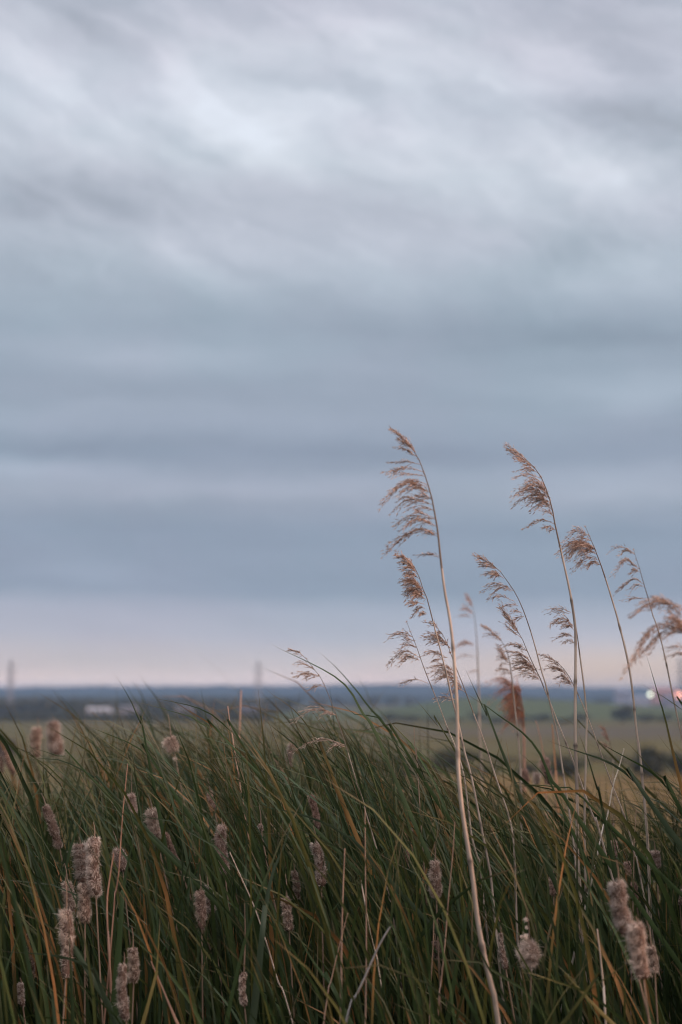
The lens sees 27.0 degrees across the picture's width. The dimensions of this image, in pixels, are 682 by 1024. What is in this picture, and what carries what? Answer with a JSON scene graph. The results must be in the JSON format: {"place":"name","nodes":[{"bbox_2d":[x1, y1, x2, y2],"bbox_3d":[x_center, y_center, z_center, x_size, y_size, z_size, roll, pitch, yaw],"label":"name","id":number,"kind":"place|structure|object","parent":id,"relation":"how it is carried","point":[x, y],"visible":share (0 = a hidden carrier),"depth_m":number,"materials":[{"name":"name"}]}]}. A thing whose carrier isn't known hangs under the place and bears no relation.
{"place":"outdoors","nodes":[
{"label":"outdoors","id":0,"kind":"place"},
{"bbox_2d":[0,694,656,704],"bbox_3d":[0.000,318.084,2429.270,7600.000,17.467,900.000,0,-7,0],"label":"hills","id":1,"kind":"structure","parent":0,"point":[401,698],"depth_m":2219.93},
{"bbox_2d":[0,662,681,1023],"bbox_3d":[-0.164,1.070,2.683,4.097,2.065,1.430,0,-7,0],"label":"grass","id":2,"kind":"structure","parent":0,"point":[547,1012],"depth_m":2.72,"materials":[{"name":"green plant"}]},
{"bbox_2d":[0,698,681,981],"bbox_3d":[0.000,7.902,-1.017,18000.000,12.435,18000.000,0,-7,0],"label":"meadow","id":3,"kind":"structure","parent":0,"point":[620,735],"depth_m":476.79,"materials":[{"name":"plant"}]},
{"bbox_2d":[6,659,15,702],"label":"pylon","id":4,"kind":"object","parent":3,"relation":"on","point":[9,679],"visible":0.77,"depth_m":993.31,"materials":[{"name":"metal"}]},
{"bbox_2d":[2,746,28,809],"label":"cattail","id":5,"kind":"object","parent":3,"relation":"on","point":[9,765],"visible":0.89,"depth_m":5.91},
{"bbox_2d":[17,978,25,1023],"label":"cattail","id":6,"kind":"object","parent":3,"relation":"on","point":[20,994],"visible":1,"depth_m":2.80},
{"bbox_2d":[28,726,42,805],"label":"cattail","id":7,"kind":"object","parent":3,"relation":"on","point":[36,735],"visible":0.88,"depth_m":5.42},
{"bbox_2d":[46,960,56,1023],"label":"cattail leaf","id":8,"kind":"object","parent":3,"relation":"on","point":[53,1008],"visible":1,"depth_m":2.49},
{"bbox_2d":[44,718,72,852],"bbox_3d":[-1.023,1.609,5.239,0.236,1.706,0.110,0,-7,0],"label":"cattail","id":9,"kind":"object","parent":3,"relation":"on","point":[55,742],"visible":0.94,"depth_m":5.32},
{"bbox_2d":[4,951,117,1023],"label":"cattail leaf","id":10,"kind":"object","parent":3,"relation":"on","point":[107,1003],"visible":0.85,"depth_m":2.62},
{"bbox_2d":[51,878,75,1023],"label":"cattail","id":11,"kind":"object","parent":3,"relation":"on","point":[65,928],"visible":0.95,"depth_m":2.71},
{"bbox_2d":[59,863,75,976],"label":"cattail","id":12,"kind":"object","parent":3,"relation":"on","point":[71,903],"visible":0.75,"depth_m":3.01},
{"bbox_2d":[14,880,122,1023],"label":"cattail leaf","id":13,"kind":"object","parent":3,"relation":"on","point":[79,956],"visible":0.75,"depth_m":2.72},
{"bbox_2d":[41,793,98,1012],"bbox_3d":[-0.595,1.446,3.342,0.267,1.546,0.037,0,-7,0],"label":"cattail","id":14,"kind":"object","parent":3,"relation":"on","point":[52,824],"visible":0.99,"depth_m":3.42},
{"bbox_2d":[69,936,74,1023],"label":"cattail leaf","id":15,"kind":"object","parent":3,"relation":"on","point":[72,1002],"visible":1,"depth_m":2.51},
{"bbox_2d":[72,837,87,986],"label":"cattail","id":16,"kind":"object","parent":3,"relation":"on","point":[79,860],"visible":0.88,"depth_m":3.16},
{"bbox_2d":[74,871,91,1023],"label":"cattail","id":17,"kind":"object","parent":3,"relation":"on","point":[84,910],"visible":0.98,"depth_m":2.86},
{"bbox_2d":[81,822,103,1023],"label":"cattail","id":18,"kind":"object","parent":3,"relation":"on","point":[93,880],"visible":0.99,"depth_m":2.87},
{"bbox_2d":[86,707,112,714],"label":"building","id":19,"kind":"structure","parent":3,"relation":"on","point":[105,709],"depth_m":817.13,"materials":[{"name":"white glass"}]},
{"bbox_2d":[106,853,113,1001],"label":"dry stem","id":20,"kind":"object","parent":3,"relation":"on","point":[109,963],"visible":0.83,"depth_m":2.81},
{"bbox_2d":[103,764,127,1023],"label":"dry stem","id":21,"kind":"object","parent":3,"relation":"on","point":[114,903],"visible":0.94,"depth_m":2.82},
{"bbox_2d":[112,953,129,1023],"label":"cattail","id":22,"kind":"object","parent":3,"relation":"on","point":[122,999],"visible":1,"depth_m":2.65},
{"bbox_2d":[109,826,137,1023],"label":"cattail leaf","id":23,"kind":"object","parent":3,"relation":"on","point":[118,952],"visible":0.87,"depth_m":2.72,"materials":[{"name":"plant"}]},
{"bbox_2d":[111,831,137,1014],"bbox_3d":[-0.462,1.456,3.139,0.133,1.474,0.049,0,-7,0],"label":"cattail","id":24,"kind":"object","parent":3,"relation":"on","point":[123,862],"visible":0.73,"depth_m":3.22},
{"bbox_2d":[125,773,141,868],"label":"cattail","id":25,"kind":"object","parent":3,"relation":"on","point":[131,797],"visible":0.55,"depth_m":3.53},
{"bbox_2d":[127,927,140,1023],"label":"cattail","id":26,"kind":"object","parent":3,"relation":"on","point":[133,964],"visible":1,"depth_m":2.75},
{"bbox_2d":[140,924,159,1023],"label":"cattail leaf","id":27,"kind":"object","parent":3,"relation":"on","point":[144,1017],"visible":0.98,"depth_m":2.62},
{"bbox_2d":[115,675,188,977],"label":"cattail leaf","id":28,"kind":"object","parent":3,"relation":"on","point":[162,829],"visible":0.62,"depth_m":3.25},
{"bbox_2d":[147,961,178,1023],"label":"cattail leaf","id":29,"kind":"object","parent":3,"relation":"on","point":[173,1014],"visible":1,"depth_m":2.62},
{"bbox_2d":[141,795,188,978],"bbox_3d":[-0.370,1.448,3.345,0.246,1.543,0.055,0,-7,0],"label":"cattail","id":30,"kind":"object","parent":3,"relation":"on","point":[153,825],"visible":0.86,"depth_m":3.42},
{"bbox_2d":[20,758,323,1011],"bbox_3d":[-0.178,1.349,2.971,1.060,1.644,0.006,0,-7,2],"label":"cattail leaf","id":31,"kind":"object","parent":3,"relation":"on","point":[152,834],"visible":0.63,"depth_m":3.06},
{"bbox_2d":[25,746,321,1019],"bbox_3d":[-0.182,1.331,2.953,1.026,1.674,0.003,0,-7,0],"label":"cattail leaf","id":32,"kind":"object","parent":3,"relation":"on","point":[176,863],"visible":0.65,"depth_m":3.03,"materials":[{"name":"plant"}]},
{"bbox_2d":[161,716,194,854],"bbox_3d":[-0.373,1.405,3.752,0.242,1.730,0.059,0,-7,0],"label":"cattail","id":33,"kind":"object","parent":3,"relation":"on","point":[170,747],"visible":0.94,"depth_m":3.84},
{"bbox_2d":[165,832,211,953],"bbox_3d":[-0.267,1.497,3.439,0.365,1.468,0.025,0,-7,0],"label":"cattail","id":34,"kind":"object","parent":3,"relation":"on","point":[170,845],"visible":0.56,"depth_m":3.52},
{"bbox_2d":[83,724,312,998],"bbox_3d":[-0.181,1.319,3.035,0.784,1.719,0.004,0,-7,-3],"label":"cattail leaf","id":35,"kind":"object","parent":3,"relation":"on","point":[200,831],"visible":0.58,"depth_m":3.11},
{"bbox_2d":[193,874,208,1020],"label":"cattail","id":36,"kind":"object","parent":3,"relation":"on","point":[200,907],"visible":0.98,"depth_m":2.91},
{"bbox_2d":[204,874,225,1017],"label":"cattail","id":37,"kind":"object","parent":3,"relation":"on","point":[208,905],"visible":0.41,"depth_m":3.11},
{"bbox_2d":[210,818,229,910],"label":"cattail","id":38,"kind":"object","parent":3,"relation":"on","point":[220,843],"visible":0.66,"depth_m":3.23},
{"bbox_2d":[207,779,249,949],"bbox_3d":[-0.210,1.444,3.445,0.260,1.576,0.028,0,-7,0],"label":"cattail","id":39,"kind":"object","parent":3,"relation":"on","point":[212,804],"visible":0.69,"depth_m":3.53},
{"bbox_2d":[238,903,247,1022],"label":"cattail","id":40,"kind":"object","parent":3,"relation":"on","point":[243,998],"visible":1,"depth_m":2.70},
{"bbox_2d":[244,816,249,1023],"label":"cattail leaf","id":41,"kind":"object","parent":3,"relation":"on","point":[247,988],"visible":0.79,"depth_m":2.76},
{"bbox_2d":[229,852,292,1023],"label":"dry stem","id":42,"kind":"object","parent":3,"relation":"on","point":[267,948],"visible":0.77,"depth_m":2.76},
{"bbox_2d":[154,698,388,986],"bbox_3d":[-0.032,1.281,2.961,0.780,1.776,0.003,0,-7,0],"label":"cattail leaf","id":43,"kind":"object","parent":3,"relation":"on","point":[256,768],"visible":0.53,"depth_m":3.05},
{"bbox_2d":[249,814,295,1023],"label":"cattail leaf","id":44,"kind":"object","parent":3,"relation":"on","point":[255,995],"visible":0.89,"depth_m":2.69,"materials":[{"name":"plant"}]},
{"bbox_2d":[280,874,294,1023],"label":"cattail","id":45,"kind":"object","parent":3,"relation":"on","point":[288,919],"visible":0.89,"depth_m":2.91},
{"bbox_2d":[290,863,300,909],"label":"cattail","id":46,"kind":"object","parent":3,"relation":"on","point":[294,874],"visible":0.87,"depth_m":3.31},
{"bbox_2d":[137,702,490,1013],"bbox_3d":[0.114,1.284,2.949,1.123,1.767,0.004,0,-7,-1],"label":"cattail leaf","id":47,"kind":"object","parent":3,"relation":"on","point":[317,831],"visible":0.59,"depth_m":3.03,"materials":[{"name":"plant"}]},
{"bbox_2d":[307,793,320,836],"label":"cattail","id":48,"kind":"object","parent":3,"relation":"on","point":[315,810],"visible":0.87,"depth_m":3.53},
{"bbox_2d":[310,826,327,1023],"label":"cattail","id":49,"kind":"object","parent":3,"relation":"on","point":[318,854],"visible":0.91,"depth_m":2.93},
{"bbox_2d":[292,931,353,1023],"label":"cattail leaf","id":50,"kind":"object","parent":3,"relation":"on","point":[325,975],"visible":0.9,"depth_m":2.64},
{"bbox_2d":[0,693,659,720],"bbox_3d":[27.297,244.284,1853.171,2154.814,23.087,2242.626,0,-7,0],"label":"wood","id":51,"kind":"object","parent":3,"relation":"on","point":[35,708],"visible":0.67,"depth_m":960.34,"materials":[{"name":"green plant"}]},
{"bbox_2d":[266,689,393,925],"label":"cattail leaf","id":52,"kind":"object","parent":3,"relation":"on","point":[353,828],"visible":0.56,"depth_m":3.04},
{"bbox_2d":[339,848,344,1023],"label":"dry stem","id":53,"kind":"object","parent":3,"relation":"on","point":[341,955],"visible":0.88,"depth_m":2.67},
{"bbox_2d":[286,647,402,990],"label":"reed","id":54,"kind":"object","parent":3,"relation":"on","point":[315,709],"visible":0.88,"depth_m":3.02,"materials":[{"name":"plant"}]},
{"bbox_2d":[364,809,366,1023],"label":"dry stem","id":55,"kind":"object","parent":3,"relation":"on","point":[365,1012],"visible":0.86,"depth_m":2.67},
{"bbox_2d":[345,926,390,1022],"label":"dry stem","id":56,"kind":"object","parent":3,"relation":"on","point":[358,990],"visible":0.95,"depth_m":2.51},
{"bbox_2d":[272,644,491,1009],"bbox_3d":[0.169,1.213,2.878,0.634,1.888,0.005,0,-7,2],"label":"cattail leaf","id":57,"kind":"object","parent":3,"relation":"on","point":[416,828],"visible":0.79,"depth_m":2.96,"materials":[{"name":"plant"}]},
{"bbox_2d":[253,806,521,1023],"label":"cattail leaf","id":58,"kind":"object","parent":3,"relation":"on","point":[420,914],"visible":0.68,"depth_m":2.81,"materials":[{"name":"plant"}]},
{"bbox_2d":[376,711,405,722],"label":"tree","id":59,"kind":"object","parent":3,"relation":"on","point":[390,717],"visible":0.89,"depth_m":707.36,"materials":[{"name":"green plant"}]},
{"bbox_2d":[326,658,499,993],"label":"cattail leaf","id":60,"kind":"object","parent":3,"relation":"on","point":[404,765],"visible":0.47,"depth_m":3.63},
{"bbox_2d":[425,845,443,1011],"bbox_3d":[0.190,1.407,2.792,0.051,1.480,0.039,5,-9,-36],"label":"cattail","id":61,"kind":"object","parent":3,"relation":"on","point":[434,874],"visible":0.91,"depth_m":2.87},
{"bbox_2d":[383,621,488,945],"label":"reed","id":62,"kind":"object","parent":3,"relation":"on","point":[408,656],"visible":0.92,"depth_m":3.08,"materials":[{"name":"plant"}]},
{"bbox_2d":[378,426,500,1023],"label":"reed","id":63,"kind":"object","parent":3,"relation":"on","point":[415,483],"visible":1,"depth_m":2.62,"materials":[{"name":"plant"}]},
{"bbox_2d":[437,821,454,1015],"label":"dry stem","id":64,"kind":"object","parent":3,"relation":"on","point":[446,925],"visible":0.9,"depth_m":2.67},
{"bbox_2d":[392,551,505,1023],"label":"reed","id":65,"kind":"object","parent":3,"relation":"on","point":[417,590],"visible":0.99,"depth_m":2.97,"materials":[{"name":"plant"}]},
{"bbox_2d":[340,702,561,1003],"bbox_3d":[0.348,1.277,2.935,0.731,1.778,0.006,1,-7,-4],"label":"cattail leaf","id":66,"kind":"object","parent":3,"relation":"on","point":[496,892],"visible":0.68,"depth_m":3.01,"materials":[{"name":"plant"}]},
{"bbox_2d":[426,745,485,772],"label":"bush","id":67,"kind":"object","parent":3,"relation":"on","point":[449,759],"visible":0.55,"depth_m":255.88,"materials":[{"name":"green plant"}]},
{"bbox_2d":[445,955,481,1023],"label":"cattail leaf","id":68,"kind":"object","parent":3,"relation":"on","point":[463,991],"visible":1,"depth_m":2.53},
{"bbox_2d":[416,620,521,995],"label":"reed","id":69,"kind":"object","parent":3,"relation":"on","point":[443,642],"visible":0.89,"depth_m":2.98,"materials":[{"name":"plant"}]},
{"bbox_2d":[456,593,483,829],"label":"reed","id":70,"kind":"object","parent":3,"relation":"on","point":[477,671],"visible":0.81,"depth_m":5.57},
{"bbox_2d":[480,624,521,841],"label":"reed","id":71,"kind":"object","parent":3,"relation":"on","point":[498,648],"visible":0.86,"depth_m":4.07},
{"bbox_2d":[485,675,525,850],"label":"reed","id":72,"kind":"object","parent":3,"relation":"on","point":[519,712],"visible":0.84,"depth_m":4.95,"materials":[{"name":"plant"}]},
{"bbox_2d":[497,917,515,1021],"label":"cattail","id":73,"kind":"object","parent":3,"relation":"on","point":[504,961],"visible":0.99,"depth_m":2.76},
{"bbox_2d":[413,697,614,1016],"bbox_3d":[0.475,1.283,2.980,0.637,1.776,0.005,0,-7,3],"label":"cattail leaf","id":74,"kind":"object","parent":3,"relation":"on","point":[565,928],"visible":0.56,"depth_m":3.06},
{"bbox_2d":[471,552,580,940],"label":"reed","id":75,"kind":"object","parent":3,"relation":"on","point":[493,573],"visible":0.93,"depth_m":3.15,"materials":[{"name":"plant"}]},
{"bbox_2d":[514,761,539,774],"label":"bush","id":76,"kind":"object","parent":3,"relation":"on","point":[530,767],"visible":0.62,"depth_m":248.76,"materials":[{"name":"green plant"}]},
{"bbox_2d":[514,912,543,1004],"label":"cattail","id":77,"kind":"object","parent":3,"relation":"on","point":[529,951],"visible":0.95,"depth_m":2.61},
{"bbox_2d":[465,669,606,1018],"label":"cattail leaf","id":78,"kind":"object","parent":3,"relation":"on","point":[548,867],"visible":0.76,"depth_m":2.91,"materials":[{"name":"plant"}]},
{"bbox_2d":[503,442,587,1023],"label":"reed","id":79,"kind":"object","parent":3,"relation":"on","point":[535,493],"visible":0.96,"depth_m":3.17,"materials":[{"name":"plant"}]},
{"bbox_2d":[538,750,561,827],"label":"cattail","id":80,"kind":"object","parent":3,"relation":"on","point":[541,766],"visible":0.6,"depth_m":4.52},
{"bbox_2d":[496,598,614,881],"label":"reed","id":81,"kind":"object","parent":3,"relation":"on","point":[523,661],"visible":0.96,"depth_m":3.13,"materials":[{"name":"plant"}]},
{"bbox_2d":[552,724,561,843],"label":"dry stem","id":82,"kind":"object","parent":3,"relation":"on","point":[556,781],"visible":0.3,"depth_m":4.53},
{"bbox_2d":[539,753,591,776],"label":"bush","id":83,"kind":"object","parent":3,"relation":"on","point":[567,761],"visible":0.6,"depth_m":241.87,"materials":[{"name":"green plant"}]},
{"bbox_2d":[544,605,591,1005],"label":"reed","id":84,"kind":"object","parent":3,"relation":"on","point":[556,621],"visible":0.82,"depth_m":3.23,"materials":[{"name":"plant"}]},
{"bbox_2d":[522,972,614,1023],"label":"cattail leaf","id":85,"kind":"object","parent":3,"relation":"on","point":[602,1013],"visible":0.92,"depth_m":2.46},
{"bbox_2d":[467,694,681,971],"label":"cattail leaf","id":86,"kind":"object","parent":3,"relation":"on","point":[639,906],"visible":0.88,"depth_m":2.86,"materials":[{"name":"plant"}]},
{"bbox_2d":[516,750,660,1023],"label":"cattail leaf","id":87,"kind":"object","parent":3,"relation":"on","point":[622,938],"visible":0.65,"depth_m":2.93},
{"bbox_2d":[561,749,623,1010],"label":"dry stem","id":88,"kind":"object","parent":3,"relation":"on","point":[573,957],"visible":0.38,"depth_m":3.14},
{"bbox_2d":[560,961,628,1023],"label":"cattail leaf","id":89,"kind":"object","parent":3,"relation":"on","point":[573,1009],"visible":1,"depth_m":2.39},
{"bbox_2d":[596,929,606,1023],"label":"dry stem","id":90,"kind":"object","parent":3,"relation":"on","point":[604,1001],"visible":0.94,"depth_m":2.56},
{"bbox_2d":[554,525,654,989],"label":"reed","id":91,"kind":"object","parent":3,"relation":"on","point":[587,547],"visible":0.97,"depth_m":3.20,"materials":[{"name":"plant"}]},
{"bbox_2d":[538,653,670,1019],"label":"reed","id":92,"kind":"object","parent":3,"relation":"on","point":[564,677],"visible":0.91,"depth_m":3.17,"materials":[{"name":"plant"}]},
{"bbox_2d":[597,725,613,826],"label":"reed","id":93,"kind":"object","parent":3,"relation":"on","point":[605,734],"visible":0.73,"depth_m":4.54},
{"bbox_2d":[536,785,681,896],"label":"cattail leaf","id":94,"kind":"object","parent":3,"relation":"on","point":[655,869],"visible":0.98,"depth_m":2.90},
{"bbox_2d":[577,730,647,1018],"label":"cattail leaf","id":95,"kind":"object","parent":3,"relation":"on","point":[614,867],"visible":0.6,"depth_m":2.79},
{"bbox_2d":[547,740,681,851],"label":"cattail leaf","id":96,"kind":"object","parent":3,"relation":"on","point":[672,833],"visible":0.96,"depth_m":2.94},
{"bbox_2d":[560,716,680,823],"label":"cattail leaf","id":97,"kind":"object","parent":3,"relation":"on","point":[645,787],"visible":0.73,"depth_m":3.79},
{"bbox_2d":[609,704,633,722],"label":"tree","id":98,"kind":"object","parent":3,"relation":"on","point":[622,712],"visible":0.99,"depth_m":720.77,"materials":[{"name":"green plant"}]},
{"bbox_2d":[613,689,631,703],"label":"building","id":99,"kind":"structure","parent":3,"relation":"on","point":[620,696],"depth_m":1517.95,"materials":[{"name":"grey glass"}]},
{"bbox_2d":[601,860,650,1023],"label":"cattail","id":100,"kind":"object","parent":3,"relation":"on","point":[621,914],"visible":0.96,"depth_m":2.48},
{"bbox_2d":[618,916,652,1023],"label":"cattail","id":101,"kind":"object","parent":3,"relation":"on","point":[637,941],"visible":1,"depth_m":2.37},
{"bbox_2d":[594,739,681,816],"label":"cattail leaf","id":102,"kind":"object","parent":3,"relation":"on","point":[670,790],"visible":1,"depth_m":2.89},
{"bbox_2d":[628,696,649,705],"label":"building","id":103,"kind":"structure","parent":3,"relation":"on","point":[642,700],"depth_m":1327.53,"materials":[{"name":"grey glass"}]},
{"bbox_2d":[606,545,681,740],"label":"reed","id":104,"kind":"object","parent":3,"relation":"on","point":[632,569],"visible":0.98,"depth_m":3.56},
{"bbox_2d":[630,712,661,722],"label":"tree","id":105,"kind":"object","parent":3,"relation":"on","point":[650,717],"visible":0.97,"depth_m":711.18,"materials":[{"name":"green plant"}]},
{"bbox_2d":[618,593,681,680],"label":"reed","id":106,"kind":"object","parent":3,"relation":"on","point":[674,627],"visible":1,"depth_m":2.34,"materials":[{"name":"plant"}]},
{"bbox_2d":[627,740,673,777],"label":"bush","id":107,"kind":"object","parent":3,"relation":"on","point":[652,757],"visible":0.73,"depth_m":238.88,"materials":[{"name":"green plant"}]},
{"bbox_2d":[646,922,659,1023],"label":"cattail","id":108,"kind":"object","parent":3,"relation":"on","point":[653,957],"visible":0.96,"depth_m":2.66},
{"bbox_2d":[650,839,661,987],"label":"cattail","id":109,"kind":"object","parent":3,"relation":"on","point":[656,855],"visible":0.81,"depth_m":3.41},
{"bbox_2d":[649,687,676,703],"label":"building","id":110,"kind":"structure","parent":3,"relation":"on","point":[664,691],"depth_m":1423.37,"materials":[{"name":"white glass"}]},
{"bbox_2d":[650,668,681,794],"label":"cattail leaf","id":111,"kind":"object","parent":3,"relation":"on","point":[676,766],"visible":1,"depth_m":3.04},
{"bbox_2d":[661,696,681,707],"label":"building","id":112,"kind":"structure","parent":3,"relation":"on","point":[665,703],"depth_m":1327.65,"materials":[{"name":"grey glass"}]},
{"bbox_2d":[665,750,681,773],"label":"bush","id":113,"kind":"object","parent":3,"relation":"on","point":[671,765],"visible":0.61,"depth_m":247.44,"materials":[{"name":"green plant"}]},
{"bbox_2d":[0,683,681,695],"bbox_3d":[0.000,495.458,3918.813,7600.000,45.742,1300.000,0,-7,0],"label":"hills","id":114,"kind":"structure","parent":0,"point":[416,689],"depth_m":3513.42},
{"bbox_2d":[0,0,681,687],"label":"sky","id":115,"kind":"structure","parent":0,"point":[244,244],"materials":[{"name":"grey"}]},
{"bbox_2d":[47,720,680,1022],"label":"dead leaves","id":116,"kind":"object","parent":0,"point":[255,875],"visible":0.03,"depth_m":3.44,"materials":[{"name":"brown plant"}]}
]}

